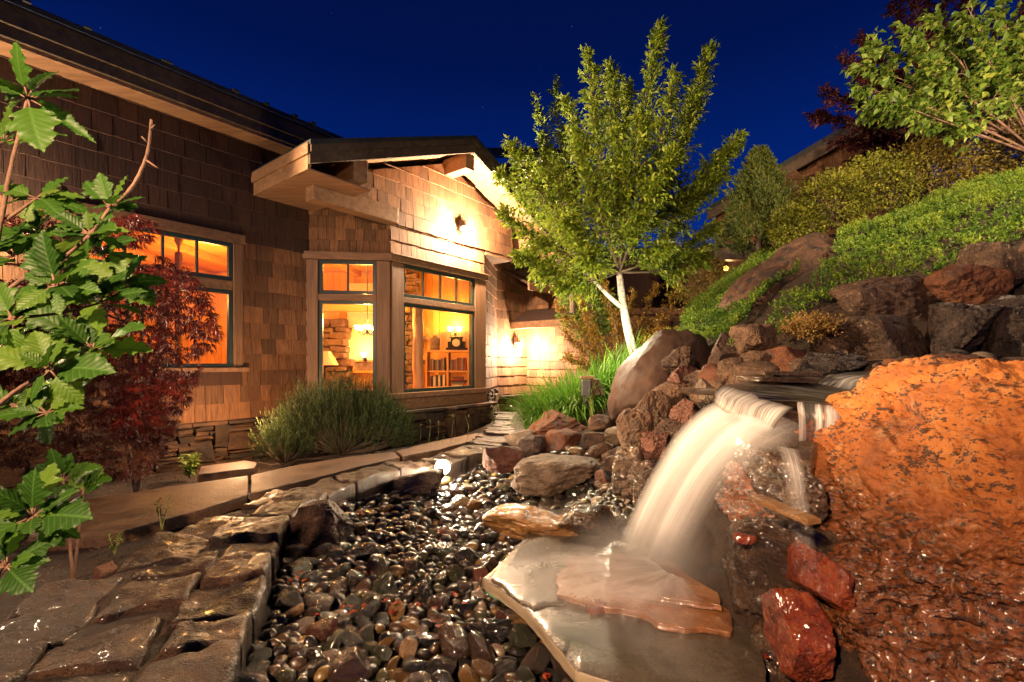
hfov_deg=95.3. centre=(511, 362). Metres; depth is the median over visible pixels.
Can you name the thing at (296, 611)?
cobble
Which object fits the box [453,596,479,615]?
cobble
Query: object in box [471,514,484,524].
cobble
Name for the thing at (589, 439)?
boulder
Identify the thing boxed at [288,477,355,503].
kerb stone
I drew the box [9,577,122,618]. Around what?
kerb stone
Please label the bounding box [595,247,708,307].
outbuilding
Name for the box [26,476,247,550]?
path slab
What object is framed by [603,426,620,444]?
boulder
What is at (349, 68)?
sky
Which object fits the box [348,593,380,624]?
cobble
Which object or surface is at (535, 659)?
cobble
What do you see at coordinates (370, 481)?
kerb stone
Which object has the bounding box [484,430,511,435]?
kerb stone
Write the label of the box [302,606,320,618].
cobble
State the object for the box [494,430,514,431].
kerb stone
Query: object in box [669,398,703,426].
boulder
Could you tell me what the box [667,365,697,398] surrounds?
boulder
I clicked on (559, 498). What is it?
cobble
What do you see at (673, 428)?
boulder
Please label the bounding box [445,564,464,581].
cobble
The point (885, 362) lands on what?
boulder
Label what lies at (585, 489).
cobble
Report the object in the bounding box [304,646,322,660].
cobble
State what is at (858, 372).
stream water
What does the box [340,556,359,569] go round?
cobble
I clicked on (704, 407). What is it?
rock
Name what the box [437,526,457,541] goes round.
cobble
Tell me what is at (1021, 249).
boulder
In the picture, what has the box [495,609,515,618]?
cobble
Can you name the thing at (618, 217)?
young tree
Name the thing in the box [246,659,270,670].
cobble
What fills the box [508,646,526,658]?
cobble
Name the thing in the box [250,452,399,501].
path slab
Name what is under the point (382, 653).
cobble
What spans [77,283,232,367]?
window
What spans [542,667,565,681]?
cobble
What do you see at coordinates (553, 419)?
boulder
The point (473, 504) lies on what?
cobble
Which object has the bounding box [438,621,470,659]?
cobble
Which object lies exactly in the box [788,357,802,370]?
rock
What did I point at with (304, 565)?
cobble
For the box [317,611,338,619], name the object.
cobble
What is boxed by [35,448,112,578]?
oakleaf shrub
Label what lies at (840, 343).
boulder
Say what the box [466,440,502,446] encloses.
kerb stone
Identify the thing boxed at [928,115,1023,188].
hedge shrub
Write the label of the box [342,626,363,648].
cobble
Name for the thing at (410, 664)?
cobble
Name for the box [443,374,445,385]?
book
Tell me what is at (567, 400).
grass clump
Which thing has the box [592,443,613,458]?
boulder
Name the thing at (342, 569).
cobble
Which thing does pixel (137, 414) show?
laceleaf maple
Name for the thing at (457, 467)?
kerb stone
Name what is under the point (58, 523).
oakleaf shrub
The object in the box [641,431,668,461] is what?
boulder
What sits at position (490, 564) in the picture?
cobble
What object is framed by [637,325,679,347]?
shrub
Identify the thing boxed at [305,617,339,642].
cobble
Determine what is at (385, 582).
cobble
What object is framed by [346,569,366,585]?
cobble
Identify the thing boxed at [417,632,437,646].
cobble
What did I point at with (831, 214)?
hedge shrub
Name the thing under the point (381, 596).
cobble
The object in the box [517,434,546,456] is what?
boulder
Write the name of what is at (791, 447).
shelf stone
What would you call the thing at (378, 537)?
cobble
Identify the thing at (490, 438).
kerb stone
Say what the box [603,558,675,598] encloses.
rock
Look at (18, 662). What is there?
kerb stone
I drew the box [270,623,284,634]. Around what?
cobble
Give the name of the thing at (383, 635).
cobble
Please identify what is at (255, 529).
kerb stone
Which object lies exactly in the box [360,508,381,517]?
cobble
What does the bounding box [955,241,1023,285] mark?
boulder
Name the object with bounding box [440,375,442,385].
book
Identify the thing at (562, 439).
boulder
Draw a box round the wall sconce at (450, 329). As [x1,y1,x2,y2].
[447,327,461,335]
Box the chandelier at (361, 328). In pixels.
[354,265,372,335]
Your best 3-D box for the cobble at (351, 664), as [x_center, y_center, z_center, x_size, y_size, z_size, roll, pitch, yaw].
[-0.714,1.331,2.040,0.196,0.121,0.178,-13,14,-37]
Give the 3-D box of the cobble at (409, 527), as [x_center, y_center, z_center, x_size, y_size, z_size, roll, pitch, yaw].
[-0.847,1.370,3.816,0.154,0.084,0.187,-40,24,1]
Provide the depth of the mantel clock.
10.63 m
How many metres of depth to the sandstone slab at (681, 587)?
2.39 m
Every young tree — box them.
[490,15,748,354]
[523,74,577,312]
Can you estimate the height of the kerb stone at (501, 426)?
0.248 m
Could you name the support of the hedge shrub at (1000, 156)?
on the juniper bed at (984, 184)
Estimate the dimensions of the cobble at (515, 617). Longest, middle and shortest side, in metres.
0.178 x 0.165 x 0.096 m
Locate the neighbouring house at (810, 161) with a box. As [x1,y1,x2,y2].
[707,118,933,266]
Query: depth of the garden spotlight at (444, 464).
5.09 m
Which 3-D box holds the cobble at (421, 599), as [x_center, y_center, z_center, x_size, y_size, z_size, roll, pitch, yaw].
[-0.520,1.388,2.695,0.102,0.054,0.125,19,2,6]
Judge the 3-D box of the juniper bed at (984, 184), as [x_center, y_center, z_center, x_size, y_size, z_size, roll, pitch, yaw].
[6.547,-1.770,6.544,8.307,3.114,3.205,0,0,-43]
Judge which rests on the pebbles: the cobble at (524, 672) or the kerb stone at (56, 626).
the cobble at (524, 672)
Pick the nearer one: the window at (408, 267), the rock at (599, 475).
the rock at (599, 475)
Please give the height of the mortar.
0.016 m
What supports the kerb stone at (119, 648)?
on the ground
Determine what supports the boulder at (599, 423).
on the boulder at (589, 439)
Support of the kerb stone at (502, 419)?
on the ground
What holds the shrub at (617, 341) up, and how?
on the ground
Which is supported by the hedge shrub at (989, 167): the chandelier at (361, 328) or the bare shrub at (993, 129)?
the bare shrub at (993, 129)
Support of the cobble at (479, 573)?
on the pebbles
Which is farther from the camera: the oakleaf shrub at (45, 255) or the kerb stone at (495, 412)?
the kerb stone at (495, 412)
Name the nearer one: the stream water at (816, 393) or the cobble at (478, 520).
the stream water at (816, 393)
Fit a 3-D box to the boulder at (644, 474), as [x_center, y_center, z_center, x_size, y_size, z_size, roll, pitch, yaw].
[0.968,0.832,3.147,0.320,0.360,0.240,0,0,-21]
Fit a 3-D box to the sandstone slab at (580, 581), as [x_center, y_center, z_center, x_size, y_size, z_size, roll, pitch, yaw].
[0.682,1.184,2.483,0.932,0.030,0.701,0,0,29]
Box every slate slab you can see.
[482,532,765,681]
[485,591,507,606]
[491,534,603,609]
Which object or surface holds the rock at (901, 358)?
on the ground
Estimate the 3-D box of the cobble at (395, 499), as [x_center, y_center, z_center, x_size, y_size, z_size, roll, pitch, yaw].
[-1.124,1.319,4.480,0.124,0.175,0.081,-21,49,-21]
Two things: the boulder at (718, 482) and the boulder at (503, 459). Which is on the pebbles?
the boulder at (503, 459)
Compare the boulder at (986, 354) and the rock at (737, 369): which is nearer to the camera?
the boulder at (986, 354)
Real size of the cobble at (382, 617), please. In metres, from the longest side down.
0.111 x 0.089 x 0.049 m
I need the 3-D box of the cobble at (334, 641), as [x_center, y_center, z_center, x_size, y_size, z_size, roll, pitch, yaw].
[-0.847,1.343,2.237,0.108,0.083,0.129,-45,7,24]
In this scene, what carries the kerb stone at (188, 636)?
on the ground
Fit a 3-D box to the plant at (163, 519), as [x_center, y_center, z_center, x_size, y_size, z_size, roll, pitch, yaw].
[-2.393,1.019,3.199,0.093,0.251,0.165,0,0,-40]
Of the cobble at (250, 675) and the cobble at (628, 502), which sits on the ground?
the cobble at (628, 502)
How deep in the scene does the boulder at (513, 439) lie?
5.98 m
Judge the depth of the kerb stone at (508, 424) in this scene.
8.55 m
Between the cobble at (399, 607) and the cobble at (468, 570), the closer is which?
the cobble at (399, 607)
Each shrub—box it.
[0,41,169,443]
[0,462,92,595]
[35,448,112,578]
[553,276,688,374]
[554,280,620,342]
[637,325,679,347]
[662,247,734,311]
[760,200,828,246]
[776,310,849,343]
[786,166,882,231]
[828,147,937,216]
[839,0,1023,155]
[876,134,990,199]
[879,50,1023,133]
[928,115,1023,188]
[970,109,1023,173]
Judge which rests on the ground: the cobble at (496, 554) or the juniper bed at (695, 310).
the juniper bed at (695, 310)
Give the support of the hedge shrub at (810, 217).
on the ground
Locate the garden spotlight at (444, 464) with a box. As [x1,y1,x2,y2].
[435,460,449,473]
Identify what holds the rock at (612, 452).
on the ground
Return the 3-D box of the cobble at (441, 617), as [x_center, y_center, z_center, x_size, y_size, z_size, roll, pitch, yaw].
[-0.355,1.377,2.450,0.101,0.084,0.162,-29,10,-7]
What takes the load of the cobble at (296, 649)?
on the ground
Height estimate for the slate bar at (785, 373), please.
0.046 m
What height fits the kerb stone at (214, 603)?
0.338 m
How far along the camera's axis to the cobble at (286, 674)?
1.95 m
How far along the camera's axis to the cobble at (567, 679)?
1.89 m
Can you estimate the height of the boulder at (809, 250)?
1.843 m
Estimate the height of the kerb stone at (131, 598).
0.356 m
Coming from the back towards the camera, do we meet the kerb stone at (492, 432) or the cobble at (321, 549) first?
the kerb stone at (492, 432)
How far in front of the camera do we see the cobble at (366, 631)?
2.32 m
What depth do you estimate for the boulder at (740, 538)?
2.05 m
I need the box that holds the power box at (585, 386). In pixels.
[580,376,605,416]
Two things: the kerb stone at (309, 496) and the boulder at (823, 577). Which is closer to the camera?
the boulder at (823, 577)
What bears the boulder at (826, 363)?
on the ground
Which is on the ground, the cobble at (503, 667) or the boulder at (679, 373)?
the cobble at (503, 667)
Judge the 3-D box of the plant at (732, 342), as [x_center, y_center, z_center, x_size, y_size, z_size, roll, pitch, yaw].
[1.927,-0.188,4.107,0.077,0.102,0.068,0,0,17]
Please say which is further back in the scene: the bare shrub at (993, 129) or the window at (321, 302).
the window at (321, 302)
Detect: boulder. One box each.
[289,499,354,548]
[482,446,523,473]
[482,503,577,539]
[504,429,532,445]
[511,453,599,496]
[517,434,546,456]
[528,410,587,435]
[545,428,581,451]
[558,503,617,537]
[582,432,604,447]
[588,414,613,431]
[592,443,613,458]
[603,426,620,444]
[607,329,711,426]
[611,445,642,499]
[616,408,653,451]
[629,459,669,512]
[635,389,671,428]
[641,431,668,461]
[652,381,690,408]
[652,418,689,447]
[660,346,694,372]
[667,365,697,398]
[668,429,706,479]
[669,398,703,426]
[683,370,700,384]
[695,378,718,408]
[707,332,737,363]
[713,232,839,318]
[713,474,725,509]
[715,355,1023,681]
[716,357,742,383]
[722,514,839,617]
[728,323,777,356]
[731,442,790,478]
[733,531,757,544]
[739,350,769,360]
[749,616,785,681]
[750,457,829,526]
[761,588,835,681]
[765,346,804,370]
[787,538,854,611]
[794,352,868,375]
[805,320,851,354]
[827,275,947,321]
[841,314,926,360]
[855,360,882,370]
[882,358,900,365]
[923,263,1015,304]
[925,302,1004,354]
[928,353,985,360]
[939,349,968,354]
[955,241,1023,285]
[970,352,997,359]
[976,295,1023,358]
[998,357,1023,361]
[1018,242,1023,283]
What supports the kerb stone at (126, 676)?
on the ground
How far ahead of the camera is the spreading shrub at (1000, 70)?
6.94 m
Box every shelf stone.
[717,416,817,473]
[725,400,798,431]
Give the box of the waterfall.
[633,406,764,539]
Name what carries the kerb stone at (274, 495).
on the ground
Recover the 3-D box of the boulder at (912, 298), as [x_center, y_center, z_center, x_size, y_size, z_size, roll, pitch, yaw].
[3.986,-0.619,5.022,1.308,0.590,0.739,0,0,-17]
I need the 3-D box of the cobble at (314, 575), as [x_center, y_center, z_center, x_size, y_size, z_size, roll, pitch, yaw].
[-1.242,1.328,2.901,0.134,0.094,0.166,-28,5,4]
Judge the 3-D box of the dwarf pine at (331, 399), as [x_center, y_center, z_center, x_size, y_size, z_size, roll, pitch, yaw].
[-2.450,0.688,6.740,2.264,1.353,1.456,0,0,0]
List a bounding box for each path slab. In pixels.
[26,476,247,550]
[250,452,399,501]
[396,433,477,461]
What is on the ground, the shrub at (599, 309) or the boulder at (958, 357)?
the shrub at (599, 309)
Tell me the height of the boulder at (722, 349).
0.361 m
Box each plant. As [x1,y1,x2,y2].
[108,530,123,554]
[154,495,171,529]
[176,452,200,477]
[729,337,735,346]
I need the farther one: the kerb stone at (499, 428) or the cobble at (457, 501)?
the kerb stone at (499, 428)
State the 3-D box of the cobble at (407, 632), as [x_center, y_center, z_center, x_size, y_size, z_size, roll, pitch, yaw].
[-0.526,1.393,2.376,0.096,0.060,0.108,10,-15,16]
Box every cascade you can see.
[713,385,792,432]
[797,402,841,440]
[818,374,866,390]
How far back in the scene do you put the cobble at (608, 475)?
4.26 m
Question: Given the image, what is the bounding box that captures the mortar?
[24,487,315,681]
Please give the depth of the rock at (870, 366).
3.76 m
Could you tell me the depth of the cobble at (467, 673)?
2.03 m
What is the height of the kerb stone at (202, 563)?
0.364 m
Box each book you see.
[433,376,435,385]
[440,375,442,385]
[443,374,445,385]
[451,380,466,381]
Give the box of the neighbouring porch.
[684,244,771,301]
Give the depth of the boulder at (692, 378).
4.01 m
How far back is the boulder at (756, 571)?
2.07 m
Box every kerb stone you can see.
[0,604,98,648]
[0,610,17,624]
[0,640,47,681]
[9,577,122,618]
[26,617,162,679]
[64,669,137,681]
[90,572,201,623]
[113,532,208,574]
[127,550,219,582]
[136,639,240,681]
[154,611,252,670]
[166,575,267,642]
[177,516,246,535]
[200,551,270,602]
[209,515,289,563]
[221,539,279,581]
[241,489,291,509]
[249,501,308,519]
[278,489,326,502]
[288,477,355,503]
[333,463,399,502]
[384,460,434,475]
[419,453,466,477]
[438,447,483,471]
[460,445,497,448]
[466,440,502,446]
[472,437,503,439]
[474,439,508,445]
[475,433,501,437]
[483,427,515,433]
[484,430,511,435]
[491,425,510,427]
[492,423,512,425]
[494,411,517,414]
[494,418,512,420]
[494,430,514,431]
[495,415,512,417]
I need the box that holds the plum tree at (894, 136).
[801,0,1023,175]
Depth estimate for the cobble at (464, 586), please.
2.87 m
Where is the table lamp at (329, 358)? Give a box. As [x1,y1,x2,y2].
[324,351,337,382]
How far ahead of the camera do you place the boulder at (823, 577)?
1.81 m
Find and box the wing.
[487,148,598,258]
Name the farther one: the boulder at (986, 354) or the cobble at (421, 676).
the boulder at (986, 354)
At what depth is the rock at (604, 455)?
4.74 m
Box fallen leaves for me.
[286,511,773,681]
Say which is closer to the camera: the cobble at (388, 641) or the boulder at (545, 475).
the cobble at (388, 641)
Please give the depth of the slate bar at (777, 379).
3.08 m
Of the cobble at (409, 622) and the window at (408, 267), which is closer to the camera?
the cobble at (409, 622)
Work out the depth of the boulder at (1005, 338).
3.90 m
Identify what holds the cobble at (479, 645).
on the ground
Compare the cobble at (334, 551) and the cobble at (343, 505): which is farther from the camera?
the cobble at (343, 505)
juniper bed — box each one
[676,245,801,339]
[765,166,1023,336]
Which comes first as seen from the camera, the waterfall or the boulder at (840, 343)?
the waterfall
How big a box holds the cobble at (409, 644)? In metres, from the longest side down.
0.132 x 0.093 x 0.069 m
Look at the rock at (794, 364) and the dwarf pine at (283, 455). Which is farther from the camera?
the dwarf pine at (283, 455)
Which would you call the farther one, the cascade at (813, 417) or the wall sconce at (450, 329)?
the wall sconce at (450, 329)
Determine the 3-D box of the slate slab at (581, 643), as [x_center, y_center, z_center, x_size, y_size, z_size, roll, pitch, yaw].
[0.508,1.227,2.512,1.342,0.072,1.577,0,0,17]
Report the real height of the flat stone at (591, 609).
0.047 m
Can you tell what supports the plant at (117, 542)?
on the ground
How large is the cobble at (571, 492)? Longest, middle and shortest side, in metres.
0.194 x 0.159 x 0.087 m
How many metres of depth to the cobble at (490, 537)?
3.61 m
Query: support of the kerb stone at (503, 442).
on the ground
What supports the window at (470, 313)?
in the shingled house at (304, 246)
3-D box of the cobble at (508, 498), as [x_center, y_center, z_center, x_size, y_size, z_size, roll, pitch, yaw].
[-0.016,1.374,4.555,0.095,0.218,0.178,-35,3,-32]
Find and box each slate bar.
[682,387,718,395]
[734,376,819,383]
[743,370,823,376]
[749,494,820,525]
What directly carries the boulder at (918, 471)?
on the ground
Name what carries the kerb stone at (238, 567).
on the ground
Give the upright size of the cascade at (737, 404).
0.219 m
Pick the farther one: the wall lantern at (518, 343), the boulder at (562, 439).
the wall lantern at (518, 343)
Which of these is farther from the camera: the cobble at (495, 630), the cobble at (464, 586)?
the cobble at (464, 586)
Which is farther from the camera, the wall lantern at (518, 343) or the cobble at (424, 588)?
the wall lantern at (518, 343)
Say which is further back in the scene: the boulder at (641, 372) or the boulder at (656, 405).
the boulder at (641, 372)
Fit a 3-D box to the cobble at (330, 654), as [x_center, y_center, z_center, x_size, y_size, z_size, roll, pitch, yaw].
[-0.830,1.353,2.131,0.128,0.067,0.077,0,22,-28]
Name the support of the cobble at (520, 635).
on the ground
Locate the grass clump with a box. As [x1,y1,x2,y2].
[487,328,650,430]
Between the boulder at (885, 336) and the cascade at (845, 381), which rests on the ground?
the boulder at (885, 336)
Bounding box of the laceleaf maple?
[0,212,226,491]
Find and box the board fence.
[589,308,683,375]
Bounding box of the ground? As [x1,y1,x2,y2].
[0,182,1023,681]
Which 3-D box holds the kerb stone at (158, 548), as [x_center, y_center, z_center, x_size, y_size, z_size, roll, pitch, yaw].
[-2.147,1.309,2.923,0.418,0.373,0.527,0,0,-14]
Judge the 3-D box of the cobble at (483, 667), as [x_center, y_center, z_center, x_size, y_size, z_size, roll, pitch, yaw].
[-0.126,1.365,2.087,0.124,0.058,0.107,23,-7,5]
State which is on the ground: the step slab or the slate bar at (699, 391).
the step slab
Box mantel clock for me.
[446,337,466,349]
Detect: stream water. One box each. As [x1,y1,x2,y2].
[722,381,850,404]
[839,371,870,374]
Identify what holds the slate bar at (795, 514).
on the boulder at (756, 571)
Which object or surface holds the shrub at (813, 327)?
on the ground
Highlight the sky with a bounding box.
[30,0,1023,246]
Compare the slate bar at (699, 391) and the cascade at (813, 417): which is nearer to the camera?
the cascade at (813, 417)
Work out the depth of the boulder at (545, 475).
4.54 m
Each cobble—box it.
[239,667,269,681]
[246,647,271,666]
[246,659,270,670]
[249,640,267,653]
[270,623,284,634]
[272,588,289,603]
[273,654,287,665]
[274,590,302,611]
[275,666,296,681]
[280,557,293,566]
[283,542,310,560]
[283,602,304,621]
[288,643,308,660]
[289,557,312,577]
[296,616,314,634]
[300,568,324,583]
[301,655,327,677]
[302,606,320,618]
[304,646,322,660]
[305,557,321,567]
[305,592,333,610]
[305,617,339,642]
[306,542,331,556]
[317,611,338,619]
[322,628,345,650]
[322,649,340,664]
[326,545,343,558]
[327,645,372,681]
[329,580,346,596]
[330,562,350,577]
[335,500,352,511]
[336,615,352,626]
[337,593,361,611]
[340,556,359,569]
[340,624,359,629]
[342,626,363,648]
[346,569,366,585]
[348,542,379,560]
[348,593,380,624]
[353,522,365,534]
[356,614,374,627]
[359,623,374,640]
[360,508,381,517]
[360,591,384,601]
[362,493,381,504]
[363,640,378,655]
[366,531,389,543]
[367,553,388,574]
[371,571,397,593]
[372,645,391,661]
[373,612,390,629]
[373,678,391,681]
[378,545,385,554]
[378,631,395,641]
[378,637,395,647]
[386,655,400,669]
[387,668,409,681]
[388,494,401,504]
[388,601,404,620]
[398,635,418,661]
[400,556,419,575]
[400,616,419,629]
[400,655,426,673]
[401,521,415,534]
[401,629,415,637]
[406,670,433,681]
[411,595,427,611]
[415,625,428,634]
[416,573,432,585]
[417,580,434,597]
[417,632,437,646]
[425,592,449,611]
[425,654,456,674]
[431,670,454,681]
[432,573,447,585]
[433,542,454,556]
[434,612,450,632]
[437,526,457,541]
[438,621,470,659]
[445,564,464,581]
[449,495,468,510]
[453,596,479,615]
[455,528,470,537]
[455,547,477,565]
[456,580,473,597]
[458,663,480,681]
[463,566,475,579]
[465,622,485,635]
[466,499,480,509]
[467,630,495,663]
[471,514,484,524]
[471,657,495,679]
[472,566,488,583]
[479,531,499,543]
[480,550,502,563]
[481,558,497,572]
[481,618,514,643]
[487,674,504,681]
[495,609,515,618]
[495,659,516,677]
[497,534,507,541]
[500,493,516,503]
[502,655,517,662]
[506,613,526,624]
[507,537,521,545]
[508,623,535,648]
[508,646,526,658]
[515,665,536,681]
[520,644,549,675]
[521,500,538,507]
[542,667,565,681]
[549,651,569,676]
[552,493,567,504]
[561,677,573,681]
[565,487,580,499]
[579,486,594,494]
[604,470,611,482]
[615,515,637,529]
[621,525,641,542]
[625,498,632,505]
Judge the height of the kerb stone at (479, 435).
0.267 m
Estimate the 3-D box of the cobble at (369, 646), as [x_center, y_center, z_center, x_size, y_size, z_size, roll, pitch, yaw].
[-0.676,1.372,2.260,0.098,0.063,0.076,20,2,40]
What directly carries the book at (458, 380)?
on the book
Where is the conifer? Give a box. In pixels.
[706,144,808,255]
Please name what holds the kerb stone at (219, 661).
on the ground
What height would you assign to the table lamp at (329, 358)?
0.820 m
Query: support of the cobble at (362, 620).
on the ground
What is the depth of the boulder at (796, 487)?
2.15 m
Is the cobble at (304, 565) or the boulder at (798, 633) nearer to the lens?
the boulder at (798, 633)
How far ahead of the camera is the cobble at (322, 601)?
2.52 m
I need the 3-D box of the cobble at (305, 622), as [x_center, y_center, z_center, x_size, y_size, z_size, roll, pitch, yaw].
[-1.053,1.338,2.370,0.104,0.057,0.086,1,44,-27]
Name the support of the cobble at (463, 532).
on the ground
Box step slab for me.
[197,461,257,482]
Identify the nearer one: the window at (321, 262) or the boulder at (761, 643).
the boulder at (761, 643)
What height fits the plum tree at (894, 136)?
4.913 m
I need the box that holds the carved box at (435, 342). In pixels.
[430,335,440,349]
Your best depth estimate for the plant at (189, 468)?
5.57 m
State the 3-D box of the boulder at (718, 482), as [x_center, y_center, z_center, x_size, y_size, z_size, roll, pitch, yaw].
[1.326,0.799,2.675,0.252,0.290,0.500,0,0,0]
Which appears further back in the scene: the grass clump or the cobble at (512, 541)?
the grass clump
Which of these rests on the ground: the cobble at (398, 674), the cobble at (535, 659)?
the cobble at (398, 674)
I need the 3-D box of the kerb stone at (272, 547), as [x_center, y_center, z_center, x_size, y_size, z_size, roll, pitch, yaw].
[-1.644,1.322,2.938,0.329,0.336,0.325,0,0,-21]
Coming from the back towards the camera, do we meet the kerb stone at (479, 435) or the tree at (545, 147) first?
the tree at (545, 147)
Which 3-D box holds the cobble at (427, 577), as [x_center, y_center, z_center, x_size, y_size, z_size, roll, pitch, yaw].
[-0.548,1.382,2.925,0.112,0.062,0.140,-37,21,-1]
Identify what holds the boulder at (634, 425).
on the ground
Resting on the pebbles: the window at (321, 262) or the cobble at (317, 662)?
the cobble at (317, 662)
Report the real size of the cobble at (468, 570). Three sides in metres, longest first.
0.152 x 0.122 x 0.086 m
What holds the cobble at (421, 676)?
on the ground
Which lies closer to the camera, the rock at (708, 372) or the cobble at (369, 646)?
the cobble at (369, 646)
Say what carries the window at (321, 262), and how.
in the shingled house at (304, 246)
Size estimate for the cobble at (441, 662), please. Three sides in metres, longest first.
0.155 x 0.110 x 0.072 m
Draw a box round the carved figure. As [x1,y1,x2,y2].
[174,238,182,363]
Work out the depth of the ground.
3.10 m
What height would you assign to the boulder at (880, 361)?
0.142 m
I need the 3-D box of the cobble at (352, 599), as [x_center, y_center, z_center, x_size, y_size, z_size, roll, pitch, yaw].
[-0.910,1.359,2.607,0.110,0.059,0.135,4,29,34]
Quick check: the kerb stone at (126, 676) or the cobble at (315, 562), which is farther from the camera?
the cobble at (315, 562)
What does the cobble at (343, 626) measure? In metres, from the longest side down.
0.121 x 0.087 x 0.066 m
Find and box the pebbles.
[259,445,649,681]
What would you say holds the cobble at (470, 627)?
on the pebbles
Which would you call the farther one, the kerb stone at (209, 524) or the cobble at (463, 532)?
the cobble at (463, 532)
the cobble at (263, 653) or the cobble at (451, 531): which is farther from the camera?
the cobble at (451, 531)
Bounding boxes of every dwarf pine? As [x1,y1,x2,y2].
[247,406,318,464]
[260,368,420,459]
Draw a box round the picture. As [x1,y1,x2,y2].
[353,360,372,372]
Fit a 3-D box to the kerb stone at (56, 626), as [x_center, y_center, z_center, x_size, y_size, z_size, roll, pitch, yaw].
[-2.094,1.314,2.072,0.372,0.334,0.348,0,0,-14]
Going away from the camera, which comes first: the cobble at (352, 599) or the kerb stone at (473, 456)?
the cobble at (352, 599)
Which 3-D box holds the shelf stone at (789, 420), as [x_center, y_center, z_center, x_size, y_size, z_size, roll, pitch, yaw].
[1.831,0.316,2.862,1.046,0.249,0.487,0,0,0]
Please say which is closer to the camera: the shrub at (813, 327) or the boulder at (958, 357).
the boulder at (958, 357)
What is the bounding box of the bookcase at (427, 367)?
[423,350,468,387]
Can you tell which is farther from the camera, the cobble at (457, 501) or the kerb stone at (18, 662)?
the cobble at (457, 501)
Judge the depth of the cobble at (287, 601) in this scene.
2.54 m
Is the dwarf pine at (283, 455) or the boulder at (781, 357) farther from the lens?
the dwarf pine at (283, 455)
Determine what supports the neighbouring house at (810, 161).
on the ground
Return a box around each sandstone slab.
[556,553,733,637]
[604,561,721,610]
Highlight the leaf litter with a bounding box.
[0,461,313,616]
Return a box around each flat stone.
[93,561,116,579]
[392,467,444,495]
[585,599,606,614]
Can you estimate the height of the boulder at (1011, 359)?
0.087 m
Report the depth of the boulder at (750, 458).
2.51 m
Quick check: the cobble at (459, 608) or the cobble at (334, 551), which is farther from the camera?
the cobble at (334, 551)
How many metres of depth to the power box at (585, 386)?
6.31 m
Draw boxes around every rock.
[587,445,596,458]
[594,469,608,487]
[601,448,614,460]
[603,456,613,472]
[603,558,675,598]
[608,448,615,454]
[689,379,724,402]
[695,402,713,415]
[698,363,716,380]
[725,360,780,384]
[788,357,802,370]
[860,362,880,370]
[897,355,915,360]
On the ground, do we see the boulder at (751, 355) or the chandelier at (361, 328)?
the boulder at (751, 355)
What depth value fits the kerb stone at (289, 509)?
3.58 m
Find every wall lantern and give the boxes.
[459,220,469,233]
[514,337,521,347]
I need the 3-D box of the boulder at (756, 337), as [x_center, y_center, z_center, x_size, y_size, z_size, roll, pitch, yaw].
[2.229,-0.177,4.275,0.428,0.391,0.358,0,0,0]
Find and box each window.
[77,214,232,280]
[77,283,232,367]
[319,260,375,294]
[319,300,375,393]
[404,265,473,305]
[404,303,473,392]
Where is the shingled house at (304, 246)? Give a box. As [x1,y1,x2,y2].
[0,0,599,488]
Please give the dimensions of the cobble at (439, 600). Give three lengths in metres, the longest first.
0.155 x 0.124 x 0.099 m
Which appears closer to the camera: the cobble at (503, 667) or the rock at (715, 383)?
the cobble at (503, 667)
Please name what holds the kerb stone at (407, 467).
on the ground
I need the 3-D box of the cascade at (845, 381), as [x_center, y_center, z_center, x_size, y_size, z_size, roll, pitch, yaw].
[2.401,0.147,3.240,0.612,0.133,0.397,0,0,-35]
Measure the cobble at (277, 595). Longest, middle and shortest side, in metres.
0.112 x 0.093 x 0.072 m
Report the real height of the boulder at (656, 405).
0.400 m
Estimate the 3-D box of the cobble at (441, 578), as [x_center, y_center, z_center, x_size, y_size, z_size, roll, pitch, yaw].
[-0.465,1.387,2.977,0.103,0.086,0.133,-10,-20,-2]
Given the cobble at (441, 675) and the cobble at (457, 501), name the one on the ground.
the cobble at (441, 675)
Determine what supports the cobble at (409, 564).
on the ground
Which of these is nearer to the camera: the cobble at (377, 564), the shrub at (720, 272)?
the cobble at (377, 564)
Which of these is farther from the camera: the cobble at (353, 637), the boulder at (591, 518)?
the boulder at (591, 518)
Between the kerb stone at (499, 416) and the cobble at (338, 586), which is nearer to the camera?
the cobble at (338, 586)
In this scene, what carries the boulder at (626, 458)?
on the pebbles

